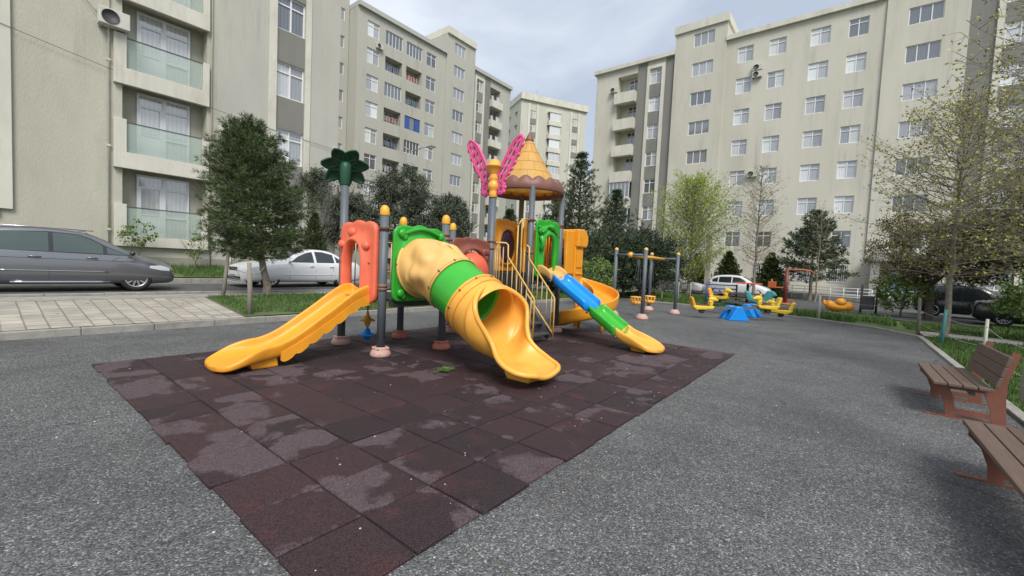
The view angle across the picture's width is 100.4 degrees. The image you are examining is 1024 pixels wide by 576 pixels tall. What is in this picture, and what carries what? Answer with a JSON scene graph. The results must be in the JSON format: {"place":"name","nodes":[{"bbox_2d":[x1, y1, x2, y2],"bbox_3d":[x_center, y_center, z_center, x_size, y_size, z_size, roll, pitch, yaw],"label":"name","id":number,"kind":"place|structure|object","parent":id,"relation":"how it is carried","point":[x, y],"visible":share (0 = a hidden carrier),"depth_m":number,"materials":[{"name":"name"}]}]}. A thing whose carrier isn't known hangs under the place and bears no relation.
{"place":"outdoors","nodes":[
{"label":"outdoors","id":0,"kind":"place"},
{"bbox_2d":[0,297,244,330],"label":"paving","id":1,"kind":"structure","parent":0,"point":[25,315],"depth_m":8.72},
{"bbox_2d":[0,290,390,301],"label":"pavement","id":2,"kind":"structure","parent":0,"point":[45,298],"depth_m":10.27,"materials":[{"name":"concrete"}]},
{"bbox_2d":[0,282,547,293],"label":"street","id":3,"kind":"structure","parent":0,"point":[54,288],"depth_m":12.91,"materials":[{"name":"grey asphalt"}]},
{"bbox_2d":[0,224,173,290],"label":"parked car","id":4,"kind":"object","parent":3,"relation":"on","point":[38,255],"visible":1,"depth_m":10.77,"materials":[{"name":"grey paint"}]},
{"bbox_2d":[227,249,359,286],"bbox_3d":[-8.400,-0.817,16.757,1.994,1.458,4.610,5,4,38],"label":"parked car","id":5,"kind":"object","parent":3,"relation":"on","point":[317,266],"visible":0.75,"depth_m":16.03,"materials":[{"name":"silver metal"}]},
{"bbox_2d":[207,290,568,315],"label":"grass","id":6,"kind":"structure","parent":0,"point":[309,297],"depth_m":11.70,"materials":[{"name":"green plant"}]},
{"bbox_2d":[0,299,1023,575],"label":"playground asphalt","id":7,"kind":"structure","parent":0,"point":[834,469],"depth_m":3.17,"materials":[{"name":"grey asphalt"}]},
{"bbox_2d":[92,325,734,575],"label":"rubber mat","id":8,"kind":"object","parent":7,"relation":"on","point":[275,476],"visible":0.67,"depth_m":3.96,"materials":[{"name":"rubber"}]},
{"bbox_2d":[204,132,664,383],"bbox_3d":[-0.009,-1.238,8.059,4.742,4.725,8.879,5,4,38],"label":"play structure","id":9,"kind":"object","parent":8,"relation":"on","point":[478,302],"visible":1,"depth_m":7.08,"materials":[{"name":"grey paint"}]},
{"bbox_2d":[613,248,679,319],"bbox_3d":[5.050,-0.206,15.805,1.624,2.372,3.870,5,4,38],"label":"swing set","id":10,"kind":"object","parent":7,"relation":"on","point":[649,296],"visible":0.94,"depth_m":15.05,"materials":[{"name":"grey paint"}]},
{"bbox_2d":[689,294,781,321],"bbox_3d":[8.021,0.653,15.360,3.216,0.984,0.840,3,3,1],"label":"seesaw","id":11,"kind":"object","parent":7,"relation":"on","point":[733,313],"visible":1,"depth_m":15.27,"materials":[{"name":"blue plastic"}]},
{"bbox_2d":[708,287,795,317],"bbox_3d":[9.411,0.566,16.930,0.840,1.124,3.221,0,4,-39],"label":"seesaw","id":12,"kind":"object","parent":7,"relation":"on","point":[753,313],"visible":0.79,"depth_m":16.64,"materials":[{"name":"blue plastic"}]},
{"bbox_2d":[912,341,1021,427],"bbox_3d":[5.759,1.127,5.483,0.740,0.860,1.520,5,4,38],"label":"bench","id":13,"kind":"object","parent":7,"relation":"on","point":[943,380],"visible":0.99,"depth_m":5.12,"materials":[{"name":"brown wood"}]},
{"bbox_2d":[954,419,1023,498],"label":"bench","id":14,"kind":"object","parent":7,"relation":"on","point":[1002,448],"visible":1,"depth_m":3.22,"materials":[{"name":"brown wood"}]},
{"bbox_2d":[0,277,1023,409],"bbox_3d":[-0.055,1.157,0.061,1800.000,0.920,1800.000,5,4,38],"label":"ground","id":15,"kind":"structure","parent":0,"point":[901,328],"depth_m":14.76,"materials":[{"name":"grey concrete"}]},
{"bbox_2d":[108,219,158,255],"bbox_3d":[-13.841,-1.588,15.528,1.369,1.899,1.061,2,3,-8],"label":"leafy shrub","id":16,"kind":"object","parent":15,"relation":"on","point":[125,233],"visible":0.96,"depth_m":15.53,"materials":[{"name":"green plant"}]},
{"bbox_2d":[0,0,340,266],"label":"apartment building","id":17,"kind":"structure","parent":15,"relation":"on","point":[111,111],"depth_m":16.47,"materials":[{"name":"paint"}]},
{"bbox_2d":[136,174,188,239],"bbox_3d":[-13.982,-3.182,17.131,0.074,2.420,1.660,5,4,38],"label":"window","id":18,"kind":"structure","parent":17,"relation":"in","point":[152,192],"depth_m":17.09,"materials":[{"name":"white glass"}]},
{"bbox_2d":[136,93,189,162],"bbox_3d":[-13.838,-6.245,16.970,0.074,2.420,1.660,5,4,38],"label":"window","id":19,"kind":"structure","parent":17,"relation":"in","point":[154,112],"depth_m":16.90,"materials":[{"name":"white glass"}]},
{"bbox_2d":[136,11,189,86],"bbox_3d":[-13.697,-9.237,16.813,0.074,2.420,1.660,5,4,38],"label":"window","id":20,"kind":"structure","parent":17,"relation":"in","point":[152,31],"depth_m":16.74,"materials":[{"name":"white glass"}]},
{"bbox_2d":[276,128,301,166],"bbox_3d":[-10.631,-6.647,20.268,0.074,1.580,1.280,5,4,38],"label":"window","id":21,"kind":"structure","parent":17,"relation":"in","point":[293,145],"depth_m":20.41,"materials":[{"name":"white glass"}]},
{"bbox_2d":[277,61,303,102],"bbox_3d":[-10.489,-9.670,20.109,0.074,1.580,1.280,5,4,38],"label":"window","id":22,"kind":"structure","parent":17,"relation":"in","point":[289,78],"depth_m":20.10,"materials":[{"name":"white glass"}]},
{"bbox_2d":[278,0,304,38],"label":"window","id":23,"kind":"structure","parent":17,"relation":"in","point":[291,14],"depth_m":19.99,"materials":[{"name":"grey glass"}]},
{"bbox_2d":[179,231,205,268],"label":"leafy shrub","id":24,"kind":"object","parent":15,"relation":"on","point":[200,250],"visible":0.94,"depth_m":16.89,"materials":[{"name":"green plant"}]},
{"bbox_2d":[247,263,252,316],"bbox_3d":[-6.069,0.062,9.885,0.132,1.303,0.110,4,3,16],"label":"stake","id":25,"kind":"object","parent":15,"relation":"on","point":[249,291],"visible":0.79,"depth_m":9.85,"materials":[{"name":"brown wood"}]},
{"bbox_2d":[192,110,320,294],"bbox_3d":[-7.262,-2.326,12.303,3.191,5.197,3.364,5,4,38],"label":"leafy tree","id":26,"kind":"object","parent":15,"relation":"on","point":[243,153],"visible":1,"depth_m":11.80,"materials":[{"name":"green plant"}]},
{"bbox_2d":[0,289,547,296],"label":"kerb","id":27,"kind":"structure","parent":15,"relation":"on","point":[105,293],"depth_m":10.96,"materials":[{"name":"concrete"}]},
{"bbox_2d":[172,266,389,278],"bbox_3d":[-27.052,-0.122,-1.533,1.950,0.853,84.000,5,4,38],"label":"grass strip by wall","id":28,"kind":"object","parent":15,"relation":"on","point":[177,274],"visible":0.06,"depth_m":16.61,"materials":[{"name":"plant"}]},
{"bbox_2d":[166,262,224,277],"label":"grass","id":29,"kind":"structure","parent":28,"relation":"on","point":[210,269],"depth_m":16.87,"materials":[{"name":"green plant"}]},
{"bbox_2d":[0,298,572,340],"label":"kerb","id":30,"kind":"structure","parent":15,"relation":"on","point":[33,334],"depth_m":8.34,"materials":[{"name":"concrete"}]},
{"bbox_2d":[296,212,333,253],"bbox_3d":[-9.460,-2.162,20.507,1.838,3.037,1.891,5,4,38],"label":"cypress bush","id":31,"kind":"object","parent":15,"relation":"on","point":[314,218],"visible":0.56,"depth_m":20.38,"materials":[{"name":"green plant"}]},
{"bbox_2d":[288,164,379,251],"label":"olive tree","id":32,"kind":"object","parent":15,"relation":"on","point":[316,175],"visible":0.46,"depth_m":21.20,"materials":[{"name":"green plant"}]},
{"bbox_2d":[168,278,548,286],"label":"kerb","id":33,"kind":"structure","parent":15,"relation":"on","point":[197,280],"depth_m":16.15,"materials":[{"name":"concrete"}]},
{"bbox_2d":[335,163,462,255],"bbox_3d":[-6.603,-3.943,24.666,7.991,6.417,4.984,0,4,-40],"label":"olive tree","id":34,"kind":"object","parent":15,"relation":"on","point":[412,198],"visible":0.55,"depth_m":23.97,"materials":[{"name":"green plant"}]},
{"bbox_2d":[335,0,512,271],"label":"apartment building","id":35,"kind":"structure","parent":15,"relation":"on","point":[401,85],"depth_m":55.26,"materials":[{"name":"beige paint"}]},
{"bbox_2d":[384,82,400,101],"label":"window","id":36,"kind":"structure","parent":35,"relation":"in","point":[391,91],"depth_m":52.01,"materials":[{"name":"white glass"}]},
{"bbox_2d":[386,30,402,51],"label":"window","id":37,"kind":"structure","parent":35,"relation":"in","point":[392,40],"depth_m":51.69,"materials":[{"name":"grey glass"}]},
{"bbox_2d":[419,191,480,241],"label":"olive tree","id":38,"kind":"object","parent":15,"relation":"on","point":[462,232],"visible":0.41,"depth_m":25.86,"materials":[{"name":"green plant"}]},
{"bbox_2d":[505,92,588,227],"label":"apartment building","id":39,"kind":"structure","parent":15,"relation":"on","point":[556,128],"depth_m":98.20,"materials":[{"name":"paint"}]},
{"bbox_2d":[505,199,594,290],"bbox_3d":[2.720,-2.904,26.792,6.266,6.344,6.241,3,3,-1],"label":"conifer","id":40,"kind":"object","parent":15,"relation":"on","point":[552,216],"visible":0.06,"depth_m":26.38,"materials":[{"name":"green plant"}]},
{"bbox_2d":[534,151,643,290],"bbox_3d":[3.466,-3.643,24.246,8.314,8.124,7.869,1,3,-26],"label":"conifer","id":41,"kind":"object","parent":15,"relation":"on","point":[581,176],"visible":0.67,"depth_m":23.56,"materials":[{"name":"green plant"}]},
{"bbox_2d":[582,254,619,289],"bbox_3d":[3.674,-0.362,18.930,1.953,2.333,2.810,5,4,38],"label":"leafy shrub","id":42,"kind":"object","parent":15,"relation":"on","point":[598,271],"visible":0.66,"depth_m":18.55,"materials":[{"name":"green plant"}]},
{"bbox_2d":[595,238,658,297],"bbox_3d":[6.265,-1.072,23.924,3.748,3.498,3.834,5,4,38],"label":"evergreen shrub","id":43,"kind":"object","parent":15,"relation":"on","point":[626,283],"visible":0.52,"depth_m":23.09,"materials":[{"name":"green plant"}]},
{"bbox_2d":[581,189,693,294],"bbox_3d":[6.166,-2.709,25.648,7.993,6.565,6.890,2,3,-10],"label":"conifer","id":44,"kind":"object","parent":15,"relation":"on","point":[617,198],"visible":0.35,"depth_m":25.20,"materials":[{"name":"green plant"}]},
{"bbox_2d":[619,229,692,294],"bbox_3d":[7.890,-1.362,24.799,4.506,4.121,4.927,5,4,38],"label":"evergreen shrub","id":45,"kind":"object","parent":15,"relation":"on","point":[662,246],"visible":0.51,"depth_m":23.85,"materials":[{"name":"green plant"}]},
{"bbox_2d":[709,250,742,294],"bbox_3d":[18.721,-1.292,36.893,3.294,3.981,3.362,3,3,5],"label":"thuja bush","id":46,"kind":"object","parent":15,"relation":"on","point":[730,266],"visible":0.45,"depth_m":36.66,"materials":[{"name":"green plant"}]},
{"bbox_2d":[751,252,789,297],"bbox_3d":[20.796,-1.017,34.528,3.163,3.903,3.175,5,4,38],"label":"thuja bush","id":47,"kind":"object","parent":15,"relation":"on","point":[767,275],"visible":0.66,"depth_m":34.05,"materials":[{"name":"green plant"}]},
{"bbox_2d":[589,0,1023,296],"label":"apartment building","id":48,"kind":"structure","parent":15,"relation":"on","point":[805,103],"depth_m":38.83,"materials":[{"name":"painted plaster"},{"name":"metal"},{"name":"white pvc"}]},
{"bbox_2d":[609,180,629,197],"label":"window","id":49,"kind":"structure","parent":48,"relation":"in","point":[624,186],"depth_m":49.28,"materials":[{"name":"grey glass"}]},
{"bbox_2d":[686,149,706,164],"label":"window","id":50,"kind":"structure","parent":48,"relation":"in","point":[692,157],"depth_m":44.45,"materials":[{"name":"grey glass"}]},
{"bbox_2d":[688,120,708,135],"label":"window","id":51,"kind":"structure","parent":48,"relation":"in","point":[699,127],"depth_m":44.30,"materials":[{"name":"grey glass"}]},
{"bbox_2d":[690,90,710,105],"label":"window","id":52,"kind":"structure","parent":48,"relation":"in","point":[703,97],"depth_m":44.14,"materials":[{"name":"grey glass"}]},
{"bbox_2d":[692,60,712,76],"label":"window","id":53,"kind":"structure","parent":48,"relation":"in","point":[705,67],"depth_m":43.99,"materials":[{"name":"white glass"}]},
{"bbox_2d":[694,29,714,47],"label":"window","id":54,"kind":"structure","parent":48,"relation":"in","point":[707,37],"depth_m":43.83,"materials":[{"name":"grey glass"}]},
{"bbox_2d":[728,170,744,186],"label":"window","id":55,"kind":"structure","parent":48,"relation":"in","point":[736,176],"depth_m":42.28,"materials":[{"name":"grey glass"}]},
{"bbox_2d":[731,139,746,155],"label":"window","id":56,"kind":"structure","parent":48,"relation":"in","point":[738,147],"depth_m":42.14,"materials":[{"name":"grey glass"}]},
{"bbox_2d":[733,108,748,125],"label":"window","id":57,"kind":"structure","parent":48,"relation":"in","point":[741,116],"depth_m":42.00,"materials":[{"name":"white glass"}]},
{"bbox_2d":[735,76,751,94],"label":"window","id":58,"kind":"structure","parent":48,"relation":"in","point":[743,85],"depth_m":41.81,"materials":[{"name":"white glass"}]},
{"bbox_2d":[737,45,753,63],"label":"window","id":59,"kind":"structure","parent":48,"relation":"in","point":[745,54],"depth_m":41.67,"materials":[{"name":"white glass"}]},
{"bbox_2d":[762,135,778,152],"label":"window","id":60,"kind":"structure","parent":48,"relation":"in","point":[770,143],"depth_m":40.45,"materials":[{"name":"white glass"}]},
{"bbox_2d":[764,102,781,120],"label":"window","id":61,"kind":"structure","parent":48,"relation":"in","point":[772,111],"depth_m":40.33,"materials":[{"name":"grey glass"}]},
{"bbox_2d":[767,69,784,88],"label":"window","id":62,"kind":"structure","parent":48,"relation":"in","point":[774,79],"depth_m":40.14,"materials":[{"name":"grey glass"}]},
{"bbox_2d":[769,36,786,55],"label":"window","id":63,"kind":"structure","parent":48,"relation":"in","point":[777,46],"depth_m":40.01,"materials":[{"name":"white glass"}]},
{"bbox_2d":[796,198,816,214],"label":"window","id":64,"kind":"structure","parent":48,"relation":"in","point":[803,204],"depth_m":38.86,"materials":[{"name":"white glass"}]},
{"bbox_2d":[799,164,819,181],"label":"window","id":65,"kind":"structure","parent":48,"relation":"in","point":[810,172],"depth_m":38.60,"materials":[{"name":"grey glass"}]},
{"bbox_2d":[802,129,822,147],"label":"window","id":66,"kind":"structure","parent":48,"relation":"in","point":[810,138],"depth_m":38.47,"materials":[{"name":"white glass"}]},
{"bbox_2d":[805,95,825,114],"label":"window","id":67,"kind":"structure","parent":48,"relation":"in","point":[813,105],"depth_m":38.31,"materials":[{"name":"grey glass"}]},
{"bbox_2d":[807,60,827,80],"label":"window","id":68,"kind":"structure","parent":48,"relation":"in","point":[819,70],"depth_m":38.15,"materials":[{"name":"white glass"}]},
{"bbox_2d":[810,25,830,46],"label":"window","id":69,"kind":"structure","parent":48,"relation":"in","point":[819,36],"depth_m":37.98,"materials":[{"name":"white glass"}]},
{"bbox_2d":[831,231,850,247],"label":"window","id":70,"kind":"structure","parent":48,"relation":"in","point":[847,234],"depth_m":37.15,"materials":[{"name":"white glass"}]},
{"bbox_2d":[833,196,853,213],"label":"window","id":71,"kind":"structure","parent":48,"relation":"in","point":[844,204],"depth_m":37.12,"materials":[{"name":"white glass"}]},
{"bbox_2d":[836,160,856,178],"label":"window","id":72,"kind":"structure","parent":48,"relation":"in","point":[845,169],"depth_m":36.97,"materials":[{"name":"grey glass"}]},
{"bbox_2d":[839,125,859,143],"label":"window","id":73,"kind":"structure","parent":48,"relation":"in","point":[848,134],"depth_m":36.82,"materials":[{"name":"white glass"}]},
{"bbox_2d":[842,89,863,108],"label":"window","id":74,"kind":"structure","parent":48,"relation":"in","point":[854,98],"depth_m":36.65,"materials":[{"name":"grey glass"}]},
{"bbox_2d":[845,52,866,73],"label":"window","id":75,"kind":"structure","parent":48,"relation":"in","point":[854,63],"depth_m":36.50,"materials":[{"name":"white glass"}]},
{"bbox_2d":[848,16,869,37],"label":"window","id":76,"kind":"structure","parent":48,"relation":"in","point":[860,26],"depth_m":36.35,"materials":[{"name":"grey glass"}]},
{"bbox_2d":[891,195,925,212],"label":"window","id":77,"kind":"structure","parent":48,"relation":"in","point":[923,196],"depth_m":34.48,"materials":[{"name":"grey glass"}]},
{"bbox_2d":[894,157,929,175],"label":"window","id":78,"kind":"structure","parent":48,"relation":"in","point":[924,160],"depth_m":34.48,"materials":[{"name":"grey glass"}]},
{"bbox_2d":[898,119,933,138],"bbox_3d":[32.275,-12.736,34.160,2.050,1.350,0.070,5,4,38],"label":"window","id":79,"kind":"structure","parent":48,"relation":"in","point":[903,126],"depth_m":34.34,"materials":[{"name":"white glass"}]},
{"bbox_2d":[901,79,937,100],"bbox_3d":[32.415,-15.709,34.004,2.050,1.350,0.070,5,4,38],"label":"window","id":80,"kind":"structure","parent":48,"relation":"in","point":[906,89],"depth_m":34.00,"materials":[{"name":"grey glass"}]},
{"bbox_2d":[904,40,941,63],"bbox_3d":[32.555,-18.681,33.848,2.050,1.350,0.070,5,4,38],"label":"window","id":81,"kind":"structure","parent":48,"relation":"in","point":[930,50],"depth_m":33.82,"materials":[{"name":"grey glass"}]},
{"bbox_2d":[908,0,944,25],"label":"window","id":82,"kind":"structure","parent":48,"relation":"in","point":[933,11],"depth_m":33.69,"materials":[{"name":"grey glass"}]},
{"bbox_2d":[1000,62,1023,85],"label":"window","id":83,"kind":"structure","parent":48,"relation":"in","point":[1009,80],"depth_m":31.14,"materials":[{"name":"white glass"}]},
{"bbox_2d":[1004,20,1023,44],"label":"window","id":84,"kind":"structure","parent":48,"relation":"in","point":[1016,31],"depth_m":31.02,"materials":[{"name":"white glass"}]},
{"bbox_2d":[618,290,1023,340],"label":"grass","id":85,"kind":"structure","parent":15,"relation":"on","point":[668,296],"depth_m":18.50,"materials":[{"name":"green plant"}]},
{"bbox_2d":[619,298,1023,425],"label":"kerb","id":86,"kind":"structure","parent":15,"relation":"on","point":[1014,411],"depth_m":10.20,"materials":[{"name":"concrete"}]},
{"bbox_2d":[734,301,1001,327],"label":"exercise yard","id":87,"kind":"structure","parent":15,"relation":"on","point":[939,319],"depth_m":20.64,"materials":[{"name":"plant"}]},
{"bbox_2d":[768,269,814,304],"bbox_3d":[16.976,-0.097,26.089,1.239,2.200,2.272,22,20,81],"label":"exercise post","id":88,"kind":"object","parent":87,"relation":"on","point":[771,284],"visible":0.87,"depth_m":25.98,"materials":[{"name":"red metal"}]},
{"bbox_2d":[822,298,854,311],"bbox_3d":[16.759,0.855,21.924,1.324,0.716,0.840,5,4,38],"label":"ride toy","id":89,"kind":"object","parent":87,"relation":"on","point":[841,305],"visible":0.93,"depth_m":21.66,"materials":[{"name":"orange plastic"}]},
{"bbox_2d":[859,284,878,313],"bbox_3d":[17.830,0.542,21.521,0.862,1.484,0.531,3,3,0],"label":"exercise machine","id":90,"kind":"object","parent":87,"relation":"on","point":[866,302],"visible":0.88,"depth_m":21.41,"materials":[{"name":"metal"}]},
{"bbox_2d":[866,270,943,316],"bbox_3d":[18.574,0.265,20.292,2.762,2.345,3.328,5,4,38],"label":"leafy shrub","id":91,"kind":"object","parent":87,"relation":"on","point":[883,295],"visible":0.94,"depth_m":20.06,"materials":[{"name":"green plant"}]},
{"bbox_2d":[859,205,1023,319],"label":"bronze tree","id":92,"kind":"object","parent":87,"relation":"on","point":[928,307],"visible":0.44,"depth_m":19.08,"materials":[{"name":"brown plant"}]},
{"bbox_2d":[833,74,1023,336],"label":"young tree","id":93,"kind":"object","parent":15,"relation":"on","point":[960,180],"visible":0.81,"depth_m":12.84,"materials":[{"name":"green plant"}]},
{"bbox_2d":[879,0,1023,282],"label":"young tree","id":94,"kind":"object","parent":15,"relation":"on","point":[987,167],"visible":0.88,"depth_m":10.64,"materials":[{"name":"green plant"}]},
{"bbox_2d":[899,320,1023,411],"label":"grass","id":95,"kind":"structure","parent":15,"relation":"on","point":[960,350],"depth_m":11.18,"materials":[{"name":"green plant"}]},
{"bbox_2d":[907,0,1023,237],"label":"young tree","id":96,"kind":"object","parent":15,"relation":"on","point":[1004,49],"visible":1,"depth_m":6.09,"materials":[{"name":"green plant"}]},
{"bbox_2d":[916,124,1023,277],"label":"evergreen tree","id":97,"kind":"object","parent":15,"relation":"on","point":[989,224],"visible":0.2,"depth_m":17.08,"materials":[{"name":"green plant"}]},
{"bbox_2d":[984,271,1023,323],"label":"leafy shrub","id":98,"kind":"object","parent":15,"relation":"on","point":[1014,300],"visible":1,"depth_m":12.93,"materials":[{"name":"green plant"}]},
{"bbox_2d":[350,0,854,179],"label":"sky","id":99,"kind":"structure","parent":0,"point":[554,49],"materials":[{"name":"white"}]},
{"bbox_2d":[535,282,989,320],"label":"parking street","id":100,"kind":"structure","parent":0,"point":[802,301],"depth_m":27.54,"materials":[{"name":"grey asphalt"}]},
{"bbox_2d":[662,276,705,292],"bbox_3d":[13.982,-0.386,36.381,4.550,1.458,1.762,5,4,38],"label":"parked car","id":101,"kind":"object","parent":100,"relation":"on","point":[695,288],"visible":0.37,"depth_m":35.05,"materials":[{"name":"white paint"}]},
{"bbox_2d":[645,168,755,293],"bbox_3d":[13.524,-4.070,31.335,7.303,9.377,6.493,5,4,38],"label":"willow tree","id":102,"kind":"object","parent":100,"relation":"on","point":[694,203],"visible":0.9,"depth_m":30.86,"materials":[{"name":"green plant"}]},
{"bbox_2d":[707,275,770,296],"bbox_3d":[17.576,-0.149,33.026,4.260,1.675,2.148,5,4,38],"label":"parked car","id":103,"kind":"object","parent":100,"relation":"on","point":[729,280],"visible":0.68,"depth_m":32.53,"materials":[{"name":"white paint"}]},
{"bbox_2d":[725,163,789,296],"bbox_3d":[15.711,-3.538,27.535,3.715,8.914,4.231,5,4,38],"label":"budding tree","id":104,"kind":"object","parent":100,"relation":"on","point":[756,241],"visible":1,"depth_m":27.46,"materials":[{"name":"beige plant"}]},
{"bbox_2d":[767,209,860,299],"bbox_3d":[23.762,-2.596,33.254,6.637,7.206,5.973,2,3,-16],"label":"pine tree","id":105,"kind":"object","parent":100,"relation":"on","point":[806,244],"visible":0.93,"depth_m":32.62,"materials":[{"name":"green plant"}]},
{"bbox_2d":[784,201,854,301],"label":"budding tree","id":106,"kind":"object","parent":100,"relation":"on","point":[817,276],"visible":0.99,"depth_m":30.83,"materials":[{"name":"green plant"}]},
{"bbox_2d":[914,284,1002,315],"bbox_3d":[23.175,0.709,21.457,2.148,1.680,4.260,0,4,-45],"label":"parked car","id":107,"kind":"object","parent":100,"relation":"on","point":[963,298],"visible":0.23,"depth_m":21.19,"materials":[{"name":"black paint"}]},
{"bbox_2d":[970,297,1023,325],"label":"parked car","id":108,"kind":"object","parent":100,"relation":"on","point":[978,310],"visible":0.64,"depth_m":18.22,"materials":[{"name":"black paint"}]},
{"bbox_2d":[920,331,1023,345],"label":"path","id":109,"kind":"structure","parent":0,"point":[923,333],"depth_m":13.22,"materials":[{"name":"concrete"}]},
{"label":"building pavement","id":110,"kind":"structure","parent":0,"visible":0},
{"bbox_2d":[780,285,912,305],"bbox_3d":[28.000,0.548,34.647,10.252,1.055,4.330,5,4,38],"label":"railing","id":111,"kind":"object","parent":110,"relation":"on","point":[827,296],"visible":0.37,"depth_m":34.13,"materials":[{"name":"white metal"}]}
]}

